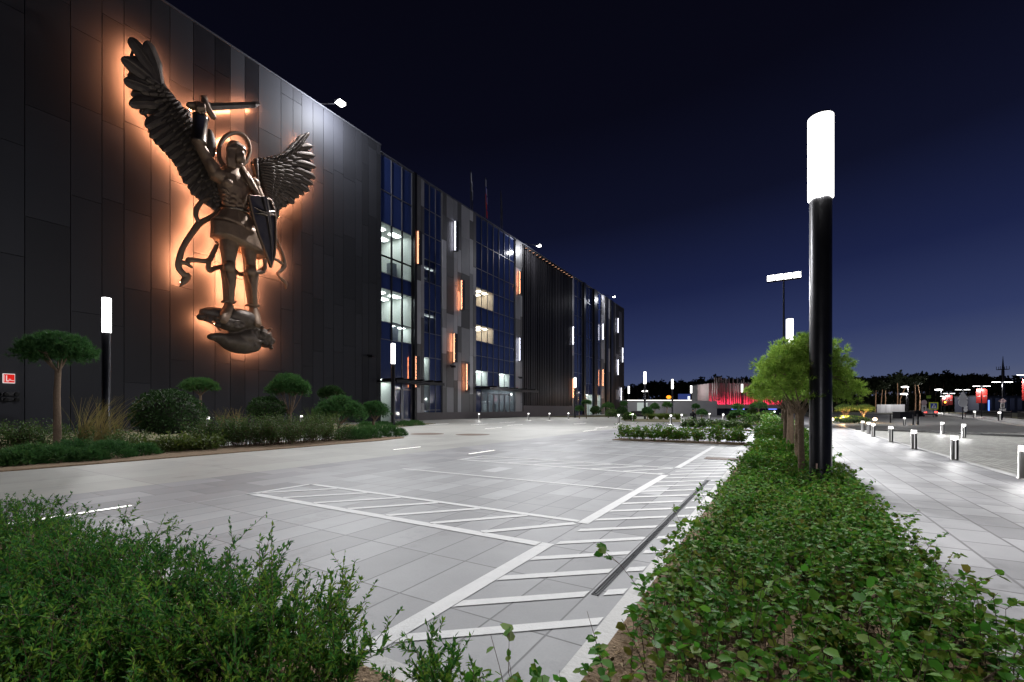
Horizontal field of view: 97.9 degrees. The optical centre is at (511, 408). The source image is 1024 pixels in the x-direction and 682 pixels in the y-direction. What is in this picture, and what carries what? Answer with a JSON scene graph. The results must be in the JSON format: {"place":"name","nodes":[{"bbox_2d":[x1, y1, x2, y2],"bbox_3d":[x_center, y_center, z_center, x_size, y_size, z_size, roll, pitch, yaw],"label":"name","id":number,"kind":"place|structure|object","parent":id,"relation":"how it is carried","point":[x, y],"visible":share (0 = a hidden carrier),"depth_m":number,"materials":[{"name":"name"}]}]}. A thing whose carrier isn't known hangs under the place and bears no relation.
{"place":"outdoors","nodes":[
{"label":"outdoors","id":0,"kind":"place"},
{"bbox_2d":[61,397,131,441],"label":"ornamental grass","id":1,"kind":"object","parent":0,"point":[90,425],"depth_m":14.62,"materials":[{"name":"green plant"}]},
{"bbox_2d":[81,396,161,441],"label":"ornamental grass","id":2,"kind":"object","parent":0,"point":[98,435],"depth_m":14.43,"materials":[{"name":"green plant"}]},
{"bbox_2d":[0,533,401,681],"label":"front bed soil","id":3,"kind":"structure","parent":0,"point":[363,672],"depth_m":2.23,"materials":[{"name":"brown soil"}]},
{"bbox_2d":[0,570,80,681],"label":"shrub","id":4,"kind":"object","parent":3,"relation":"on","point":[15,629],"visible":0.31,"depth_m":2.08,"materials":[{"name":"green plant"}]},
{"bbox_2d":[0,489,92,553],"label":"shrub","id":5,"kind":"object","parent":3,"relation":"on","point":[31,512],"visible":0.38,"depth_m":4.31,"materials":[{"name":"green plant"}]},
{"bbox_2d":[0,497,113,582],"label":"shrub","id":6,"kind":"object","parent":3,"relation":"on","point":[18,520],"visible":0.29,"depth_m":3.53,"materials":[{"name":"green plant"}]},
{"bbox_2d":[0,586,188,681],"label":"shrub","id":7,"kind":"object","parent":3,"relation":"on","point":[50,670],"visible":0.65,"depth_m":1.77,"materials":[{"name":"green plant"}]},
{"bbox_2d":[0,497,192,623],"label":"shrub","id":8,"kind":"object","parent":3,"relation":"on","point":[33,570],"visible":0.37,"depth_m":2.95,"materials":[{"name":"green plant"}]},
{"bbox_2d":[0,511,266,678],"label":"shrub","id":9,"kind":"object","parent":3,"relation":"on","point":[160,556],"visible":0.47,"depth_m":2.51,"materials":[{"name":"green plant"}]},
{"bbox_2d":[0,529,334,681],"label":"shrub","id":10,"kind":"object","parent":3,"relation":"on","point":[232,591],"visible":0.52,"depth_m":2.11,"materials":[{"name":"green plant"}]},
{"bbox_2d":[103,520,407,681],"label":"shrub","id":11,"kind":"object","parent":3,"relation":"on","point":[330,658],"visible":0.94,"depth_m":1.92,"materials":[{"name":"green plant"}]},
{"bbox_2d":[369,613,493,681],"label":"shrub","id":12,"kind":"object","parent":3,"relation":"on","point":[429,668],"visible":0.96,"depth_m":1.85,"materials":[{"name":"green plant"}]},
{"bbox_2d":[464,623,586,681],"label":"shrub","id":13,"kind":"object","parent":3,"relation":"on","point":[534,670],"visible":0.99,"depth_m":1.65,"materials":[{"name":"green plant"}]},
{"bbox_2d":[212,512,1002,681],"bbox_3d":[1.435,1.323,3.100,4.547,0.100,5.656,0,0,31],"label":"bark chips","id":14,"kind":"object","parent":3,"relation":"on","point":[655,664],"visible":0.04,"depth_m":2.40,"materials":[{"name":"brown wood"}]},
{"bbox_2d":[0,436,403,471],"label":"plaza bed soil","id":15,"kind":"structure","parent":0,"point":[213,451],"depth_m":13.54,"materials":[{"name":"brown soil"}]},
{"bbox_2d":[0,445,48,466],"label":"shrub","id":16,"kind":"object","parent":15,"relation":"on","point":[10,454],"visible":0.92,"depth_m":10.52,"materials":[{"name":"green plant"}]},
{"bbox_2d":[3,440,66,463],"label":"shrub","id":17,"kind":"object","parent":15,"relation":"on","point":[39,445],"visible":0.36,"depth_m":10.97,"materials":[{"name":"green plant"}]},
{"bbox_2d":[4,329,100,445],"bbox_3d":[-14.599,-0.590,14.303,2.322,3.962,2.253,0,0,15],"label":"pine tree","id":18,"kind":"object","parent":15,"relation":"on","point":[58,346],"visible":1,"depth_m":14.05,"materials":[{"name":"green plant"}]},
{"bbox_2d":[29,443,85,463],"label":"shrub","id":19,"kind":"object","parent":15,"relation":"on","point":[54,451],"visible":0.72,"depth_m":11.07,"materials":[{"name":"green plant"}]},
{"bbox_2d":[50,436,94,447],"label":"shrub","id":20,"kind":"object","parent":15,"relation":"on","point":[76,443],"visible":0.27,"depth_m":12.62,"materials":[{"name":"green plant"}]},
{"bbox_2d":[66,445,111,461],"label":"shrub","id":21,"kind":"object","parent":15,"relation":"on","point":[88,450],"visible":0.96,"depth_m":11.38,"materials":[{"name":"green plant"}]},
{"bbox_2d":[84,439,140,459],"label":"shrub","id":22,"kind":"object","parent":15,"relation":"on","point":[120,446],"visible":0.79,"depth_m":12.13,"materials":[{"name":"green plant"}]},
{"bbox_2d":[127,441,164,455],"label":"shrub","id":23,"kind":"object","parent":15,"relation":"on","point":[149,448],"visible":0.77,"depth_m":12.84,"materials":[{"name":"green plant"}]},
{"bbox_2d":[129,430,193,451],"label":"shrub","id":24,"kind":"object","parent":15,"relation":"on","point":[165,446],"visible":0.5,"depth_m":13.74,"materials":[{"name":"green plant"}]},
{"bbox_2d":[153,430,209,450],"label":"shrub","id":25,"kind":"object","parent":15,"relation":"on","point":[181,448],"visible":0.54,"depth_m":14.04,"materials":[{"name":"green plant"}]},
{"bbox_2d":[173,428,230,450],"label":"shrub","id":26,"kind":"object","parent":15,"relation":"on","point":[212,442],"visible":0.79,"depth_m":14.50,"materials":[{"name":"green plant"}]},
{"bbox_2d":[174,415,241,445],"bbox_3d":[-10.630,0.808,15.713,1.935,1.204,1.934,0,0,31],"label":"shrub","id":27,"kind":"object","parent":15,"relation":"on","point":[189,429],"visible":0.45,"depth_m":15.31,"materials":[{"name":"green plant"}]},
{"bbox_2d":[195,414,261,445],"bbox_3d":[-10.188,0.755,15.990,2.150,1.156,2.017,0,0,31],"label":"shrub","id":28,"kind":"object","parent":15,"relation":"on","point":[228,432],"visible":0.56,"depth_m":15.70,"materials":[{"name":"green plant"}]},
{"bbox_2d":[215,408,279,445],"bbox_3d":[-9.680,0.680,16.398,2.052,1.385,2.131,0,0,7],"label":"shrub","id":29,"kind":"object","parent":15,"relation":"on","point":[245,441],"visible":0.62,"depth_m":16.01,"materials":[{"name":"green plant"}]},
{"bbox_2d":[230,411,294,445],"bbox_3d":[-9.240,0.754,16.595,2.190,1.313,2.023,0,0,31],"label":"shrub","id":30,"kind":"object","parent":15,"relation":"on","point":[268,439],"visible":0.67,"depth_m":16.24,"materials":[{"name":"green plant"}]},
{"bbox_2d":[253,412,317,444],"bbox_3d":[-8.678,0.748,16.949,2.274,1.250,2.086,0,0,-1],"label":"shrub","id":31,"kind":"object","parent":15,"relation":"on","point":[292,438],"visible":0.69,"depth_m":16.64,"materials":[{"name":"green plant"}]},
{"bbox_2d":[271,411,327,442],"bbox_3d":[-8.335,0.729,17.651,2.268,1.365,2.074,0,0,31],"label":"shrub","id":32,"kind":"object","parent":15,"relation":"on","point":[312,434],"visible":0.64,"depth_m":17.39,"materials":[{"name":"green plant"}]},
{"bbox_2d":[292,411,344,441],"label":"shrub","id":33,"kind":"object","parent":15,"relation":"on","point":[330,424],"visible":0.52,"depth_m":18.30,"materials":[{"name":"green plant"}]},
{"bbox_2d":[317,419,355,440],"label":"shrub","id":34,"kind":"object","parent":15,"relation":"on","point":[333,435],"visible":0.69,"depth_m":18.53,"materials":[{"name":"green plant"}]},
{"bbox_2d":[333,425,362,439],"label":"shrub","id":35,"kind":"object","parent":15,"relation":"on","point":[357,436],"visible":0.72,"depth_m":19.00,"materials":[{"name":"green plant"}]},
{"bbox_2d":[364,423,392,436],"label":"shrub","id":36,"kind":"object","parent":15,"relation":"on","point":[380,428],"visible":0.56,"depth_m":20.98,"materials":[{"name":"green plant"}]},
{"bbox_2d":[0,423,435,449],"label":"plaza bed soil","id":37,"kind":"structure","parent":0,"point":[154,436],"depth_m":22.98,"materials":[{"name":"brown soil"}]},
{"bbox_2d":[0,418,49,448],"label":"shrub","id":38,"kind":"object","parent":37,"relation":"on","point":[6,443],"visible":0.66,"depth_m":14.83,"materials":[{"name":"green plant"}]},
{"bbox_2d":[0,418,52,446],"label":"shrub","id":39,"kind":"object","parent":37,"relation":"on","point":[5,428],"visible":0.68,"depth_m":14.87,"materials":[{"name":"green plant"}]},
{"bbox_2d":[23,419,72,444],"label":"shrub","id":40,"kind":"object","parent":37,"relation":"on","point":[43,438],"visible":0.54,"depth_m":15.25,"materials":[{"name":"green plant"}]},
{"bbox_2d":[42,421,101,443],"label":"shrub","id":41,"kind":"object","parent":37,"relation":"on","point":[71,432],"visible":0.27,"depth_m":14.90,"materials":[{"name":"green plant"}]},
{"bbox_2d":[78,425,130,441],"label":"shrub","id":42,"kind":"object","parent":37,"relation":"on","point":[90,435],"visible":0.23,"depth_m":14.71,"materials":[{"name":"green plant"}]},
{"bbox_2d":[102,296,111,438],"bbox_3d":[-18.072,-1.805,19.885,0.551,6.330,0.537,0,0,31],"label":"column lamp","id":43,"kind":"object","parent":37,"relation":"on","point":[106,342],"visible":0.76,"depth_m":19.78,"materials":[{"name":"metal"}]},
{"bbox_2d":[102,427,155,445],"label":"shrub","id":44,"kind":"object","parent":37,"relation":"on","point":[129,438],"visible":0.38,"depth_m":14.43,"materials":[{"name":"green plant"}]},
{"bbox_2d":[126,387,209,435],"bbox_3d":[-14.269,0.133,18.578,2.771,2.035,2.803,0,0,31],"label":"bush","id":45,"kind":"object","parent":37,"relation":"on","point":[167,411],"visible":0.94,"depth_m":17.89,"materials":[{"name":"green plant"}]},
{"bbox_2d":[175,377,221,414],"bbox_3d":[-18.230,-0.256,25.979,2.204,3.294,2.115,0,0,-43],"label":"pine tree","id":46,"kind":"object","parent":37,"relation":"on","point":[203,384],"visible":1,"depth_m":25.58,"materials":[{"name":"green plant"}]},
{"bbox_2d":[245,395,286,419],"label":"bush","id":47,"kind":"object","parent":37,"relation":"on","point":[268,403],"visible":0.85,"depth_m":23.48,"materials":[{"name":"green plant"}]},
{"bbox_2d":[264,371,311,422],"bbox_3d":[-12.527,-0.358,25.008,2.630,3.508,2.635,0,0,-29],"label":"pine tree","id":48,"kind":"object","parent":37,"relation":"on","point":[287,383],"visible":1,"depth_m":24.50,"materials":[{"name":"green plant"}]},
{"bbox_2d":[316,384,346,414],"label":"pine tree","id":49,"kind":"object","parent":37,"relation":"on","point":[327,391],"visible":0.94,"depth_m":27.13,"materials":[{"name":"green plant"}]},
{"bbox_2d":[391,343,394,425],"bbox_3d":[-9.004,-1.805,33.783,0.551,6.330,0.537,0,0,31],"label":"column lamp","id":50,"kind":"object","parent":37,"relation":"on","point":[393,383],"visible":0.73,"depth_m":33.66,"materials":[{"name":"metal"}]},
{"bbox_2d":[0,414,721,502],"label":"plaza paving","id":51,"kind":"structure","parent":0,"point":[49,482],"depth_m":12.43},
{"bbox_2d":[310,394,367,432],"bbox_3d":[-9.422,0.282,24.498,3.059,2.235,2.942,0,0,-24],"label":"pine tree","id":52,"kind":"object","parent":51,"relation":"on","point":[341,404],"visible":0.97,"depth_m":23.91,"materials":[{"name":"green plant"}]},
{"bbox_2d":[361,399,391,424],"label":"pine tree","id":53,"kind":"object","parent":51,"relation":"on","point":[378,407],"visible":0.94,"depth_m":27.59,"materials":[{"name":"green plant"}]},
{"bbox_2d":[619,400,716,416],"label":"pavilion","id":54,"kind":"structure","parent":51,"relation":"on","point":[636,407],"depth_m":77.50,"materials":[{"name":"concrete"}]},
{"bbox_2d":[697,377,781,414],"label":"red lit pavilion","id":55,"kind":"structure","parent":51,"relation":"on","point":[726,396],"depth_m":88.60,"materials":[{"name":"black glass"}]},
{"bbox_2d":[1,415,726,530],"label":"dark paving band","id":56,"kind":"object","parent":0,"point":[167,494],"depth_m":8.45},
{"bbox_2d":[71,416,758,681],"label":"car park","id":57,"kind":"structure","parent":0,"point":[413,569],"depth_m":4.86,"materials":[{"name":"grey concrete"}]},
{"bbox_2d":[248,434,753,651],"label":"parking markings","id":58,"kind":"object","parent":57,"relation":"on","point":[411,623],"visible":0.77,"depth_m":4.58,"materials":[{"name":"paint"}]},
{"bbox_2d":[591,480,708,595],"bbox_3d":[2.167,1.356,5.869,0.052,0.008,6.100,0,0,31],"label":"slot drain","id":59,"kind":"object","parent":57,"relation":"on","point":[603,585],"visible":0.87,"depth_m":4.24,"materials":[{"name":"black metal"}]},
{"bbox_2d":[613,420,753,444],"bbox_3d":[6.915,0.924,18.333,5.415,0.870,1.434,0,0,31],"label":"hedge","id":60,"kind":"object","parent":57,"relation":"on","point":[697,435],"visible":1,"depth_m":18.10,"materials":[{"name":"green plant"}]},
{"bbox_2d":[679,416,754,430],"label":"hedge","id":61,"kind":"object","parent":57,"relation":"on","point":[703,422],"visible":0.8,"depth_m":28.88,"materials":[{"name":"green plant"}]},
{"bbox_2d":[7,411,945,533],"bbox_3d":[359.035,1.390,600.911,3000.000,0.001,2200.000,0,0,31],"label":"ground","id":62,"kind":"structure","parent":0,"point":[847,413],"depth_m":128.71,"materials":[{"name":"soil"}]},
{"bbox_2d":[62,533,440,681],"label":"front bed kerb","id":63,"kind":"structure","parent":62,"relation":"on","point":[379,660],"depth_m":2.35,"materials":[{"name":"concrete"}]},
{"bbox_2d":[0,0,623,431],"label":"office building","id":64,"kind":"structure","parent":62,"relation":"on","point":[380,248],"depth_m":35.19,"materials":[{"name":"metal"}]},
{"bbox_2d":[121,37,315,353],"bbox_3d":[-20.330,-14.303,33.555,3.714,20.235,13.811,0,0,31],"label":"winged warrior statue","id":65,"kind":"object","parent":64,"relation":"attached to","point":[182,138],"visible":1,"depth_m":32.48,"materials":[{"name":"brown metal"}]},
{"bbox_2d":[381,379,390,420],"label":"window","id":66,"kind":"structure","parent":64,"relation":"in","point":[385,387],"depth_m":49.64,"materials":[{"name":"glass"}]},
{"bbox_2d":[381,222,410,280],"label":"window","id":67,"kind":"structure","parent":64,"relation":"in","point":[385,229],"depth_m":52.63,"materials":[{"name":"glass"}]},
{"bbox_2d":[381,288,410,329],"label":"window","id":68,"kind":"structure","parent":64,"relation":"in","point":[385,294],"depth_m":52.79,"materials":[{"name":"glass"}]},
{"bbox_2d":[380,226,412,343],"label":"window frame","id":69,"kind":"structure","parent":64,"relation":"in","point":[391,227],"depth_m":50.54,"materials":[{"name":"black metal"}]},
{"bbox_2d":[393,322,410,342],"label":"window","id":70,"kind":"structure","parent":64,"relation":"in","point":[406,332],"depth_m":52.27,"materials":[{"name":"glass"}]},
{"bbox_2d":[424,357,428,409],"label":"window","id":71,"kind":"structure","parent":64,"relation":"in","point":[426,360],"depth_m":54.86,"materials":[{"name":"glass"}]},
{"bbox_2d":[424,309,434,333],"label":"window","id":72,"kind":"structure","parent":64,"relation":"in","point":[426,313],"depth_m":56.00,"materials":[{"name":"blue glass"}]},
{"bbox_2d":[424,259,434,283],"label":"window","id":73,"kind":"structure","parent":64,"relation":"in","point":[426,263],"depth_m":55.92,"materials":[{"name":"blue glass"}]},
{"bbox_2d":[455,371,486,385],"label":"window","id":74,"kind":"structure","parent":64,"relation":"in","point":[478,373],"depth_m":65.97,"materials":[{"name":"glass"}]},
{"bbox_2d":[476,325,492,343],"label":"window","id":75,"kind":"structure","parent":64,"relation":"in","point":[478,328],"depth_m":67.48,"materials":[{"name":"glass"}]},
{"bbox_2d":[476,287,492,310],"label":"window","id":76,"kind":"structure","parent":64,"relation":"in","point":[478,291],"depth_m":67.30,"materials":[{"name":"glass"}]},
{"bbox_2d":[482,390,513,411],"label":"window","id":77,"kind":"structure","parent":64,"relation":"in","point":[484,392],"depth_m":73.38,"materials":[{"name":"glass"}]},
{"bbox_2d":[553,439,753,681],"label":"hedge bed kerb","id":78,"kind":"structure","parent":62,"relation":"on","point":[607,629],"depth_m":2.87,"materials":[{"name":"concrete"}]},
{"bbox_2d":[624,369,1023,411],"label":"pine wood","id":79,"kind":"object","parent":62,"relation":"on","point":[946,382],"visible":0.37,"depth_m":203.08,"materials":[{"name":"green plant"}]},
{"bbox_2d":[833,424,1017,476],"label":"pavement kerb","id":80,"kind":"structure","parent":62,"relation":"on","point":[1000,471],"depth_m":11.63,"materials":[{"name":"concrete"}]},
{"bbox_2d":[1016,444,1023,478],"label":"bollard light","id":81,"kind":"object","parent":80,"relation":"on","point":[1020,461],"visible":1,"depth_m":8.64,"materials":[{"name":"metal"}]},
{"bbox_2d":[853,493,1023,680],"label":"pavement edge kerb","id":82,"kind":"structure","parent":62,"relation":"on","point":[1020,677],"depth_m":2.48,"materials":[{"name":"concrete"}]},
{"bbox_2d":[165,0,1023,399],"label":"sky","id":83,"kind":"structure","parent":0,"point":[654,152],"materials":[{"name":"blue"}]},
{"bbox_2d":[621,419,698,421],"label":"round plaza bed soil","id":84,"kind":"structure","parent":0,"point":[654,420],"depth_m":50.20,"materials":[{"name":"brown soil"}]},
{"bbox_2d":[581,443,1014,681],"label":"hedge bed soil","id":85,"kind":"structure","parent":0,"point":[618,638],"depth_m":2.42,"materials":[{"name":"brown soil"}]},
{"bbox_2d":[657,641,710,681],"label":"shrub","id":86,"kind":"object","parent":85,"relation":"on","point":[704,655],"visible":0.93,"depth_m":1.67,"materials":[{"name":"green plant"}]},
{"bbox_2d":[752,391,801,439],"bbox_3d":[9.641,-0.027,15.628,2.134,2.836,2.094,0,0,-12],"label":"pine tree","id":87,"kind":"object","parent":85,"relation":"on","point":[784,423],"depth_m":15.56,"materials":[{"name":"brown plant"}]},
{"bbox_2d":[751,385,807,450],"bbox_3d":[8.245,-0.013,13.159,2.152,2.808,2.276,0,0,3],"label":"pine tree","id":88,"kind":"object","parent":85,"relation":"on","point":[790,425],"visible":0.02,"depth_m":13.12,"materials":[{"name":"brown plant"}]},
{"bbox_2d":[767,272,800,405],"bbox_3d":[21.964,-4.791,36.050,2.340,12.302,0.439,0,0,31],"label":"floodlight mast","id":89,"kind":"object","parent":85,"relation":"on","point":[779,277],"visible":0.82,"depth_m":35.95,"materials":[{"name":"paint"}]},
{"bbox_2d":[786,318,792,397],"bbox_3d":[14.664,-1.705,23.552,0.551,6.130,0.537,0,0,31],"label":"column lamp","id":90,"kind":"object","parent":85,"relation":"on","point":[789,327],"visible":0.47,"depth_m":23.42,"materials":[{"name":"paint"}]},
{"bbox_2d":[750,358,840,454],"bbox_3d":[6.208,0.053,9.683,1.742,2.675,1.807,0,0,-28],"label":"pine tree","id":91,"kind":"object","parent":85,"relation":"on","point":[796,428],"visible":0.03,"depth_m":9.67,"materials":[{"name":"brown plant"}]},
{"bbox_2d":[573,411,1023,681],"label":"hedge","id":92,"kind":"object","parent":85,"relation":"on","point":[835,544],"visible":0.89,"depth_m":2.46,"materials":[{"name":"green plant"}]},
{"bbox_2d":[742,331,871,474],"bbox_3d":[5.043,0.016,7.720,1.900,2.749,1.921,0,0,39],"label":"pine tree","id":93,"kind":"object","parent":85,"relation":"on","point":[785,369],"visible":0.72,"depth_m":7.47,"materials":[{"name":"green plant"}]},
{"bbox_2d":[807,109,833,481],"bbox_3d":[4.884,-1.640,7.060,0.578,6.000,0.578,0,0,31],"label":"column lamp","id":94,"kind":"object","parent":85,"relation":"on","point":[820,160],"visible":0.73,"depth_m":6.93,"materials":[{"name":"metal"}]},
{"bbox_2d":[804,421,1023,655],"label":"pavement","id":95,"kind":"structure","parent":0,"point":[975,512],"depth_m":6.40,"materials":[{"name":"grey concrete"}]},
{"bbox_2d":[949,435,958,459],"bbox_3d":[11.756,1.030,11.849,0.216,0.660,0.216,0,0,31],"label":"bollard light","id":96,"kind":"object","parent":95,"relation":"on","point":[954,447],"visible":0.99,"depth_m":11.79,"materials":[{"name":"metal"}]},
{"bbox_2d":[832,415,1023,434],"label":"olive paved island","id":97,"kind":"structure","parent":0,"point":[882,421],"depth_m":38.52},
{"bbox_2d":[834,404,857,422],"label":"pine tree","id":98,"kind":"object","parent":97,"relation":"on","point":[846,407],"visible":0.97,"depth_m":42.73,"materials":[{"name":"green plant"}]},
{"bbox_2d":[832,415,870,422],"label":"bush","id":99,"kind":"object","parent":97,"relation":"on","point":[850,419],"visible":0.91,"depth_m":41.58,"materials":[{"name":"green plant"}]},
{"bbox_2d":[857,430,1023,474],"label":"cobbled yard","id":100,"kind":"structure","parent":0,"point":[998,452],"depth_m":16.09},
{"bbox_2d":[855,428,1023,436],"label":"curved dark kerb","id":101,"kind":"structure","parent":100,"relation":"on","point":[1011,435],"depth_m":24.04,"materials":[{"name":"concrete"}]},
{"bbox_2d":[895,415,1023,432],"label":"road","id":102,"kind":"structure","parent":0,"point":[931,422],"depth_m":35.97,"materials":[{"name":"grey asphalt"}]},
{"bbox_2d":[876,404,904,412],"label":"panel fence","id":103,"kind":"object","parent":102,"relation":"on","point":[886,408],"visible":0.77,"depth_m":139.96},
{"bbox_2d":[888,370,906,403],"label":"pine tree","id":104,"kind":"object","parent":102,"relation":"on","point":[897,378],"visible":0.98,"depth_m":149.45,"materials":[{"name":"green plant"}]},
{"bbox_2d":[906,374,926,409],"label":"pine tree","id":105,"kind":"object","parent":102,"relation":"on","point":[913,381],"visible":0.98,"depth_m":149.78,"materials":[{"name":"green plant"}]},
{"bbox_2d":[938,412,1023,423],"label":"pavement","id":106,"kind":"structure","parent":0,"point":[1014,420],"depth_m":57.25,"materials":[{"name":"grey concrete"}]},
{"bbox_2d":[976,386,986,416],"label":"banner","id":107,"kind":"object","parent":106,"relation":"on","point":[981,395],"visible":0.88,"depth_m":71.22,"materials":[{"name":"fabric"}]},
{"bbox_2d":[942,412,1023,418],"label":"roadside verge","id":108,"kind":"structure","parent":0,"point":[1015,415],"depth_m":102.75,"materials":[{"name":"green plant"}]},
{"bbox_2d":[966,410,1011,417],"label":"railing","id":109,"kind":"object","parent":108,"relation":"on","point":[970,412],"visible":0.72,"depth_m":75.11,"materials":[{"name":"grey metal"}]},
{"bbox_2d":[954,395,1023,412],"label":"office block","id":110,"kind":"structure","parent":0,"point":[1014,403],"depth_m":146.00,"materials":[{"name":"grey glass"}]},
{"bbox_2d":[980,398,1021,409],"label":"windows","id":111,"kind":"structure","parent":110,"relation":"in","point":[1012,400],"depth_m":145.93,"materials":[{"name":"blue glass"}]},
{"bbox_2d":[996,359,1009,394],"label":"radio tower","id":112,"kind":"structure","parent":0,"point":[1003,369],"depth_m":189.59,"materials":[{"name":"black metal"}]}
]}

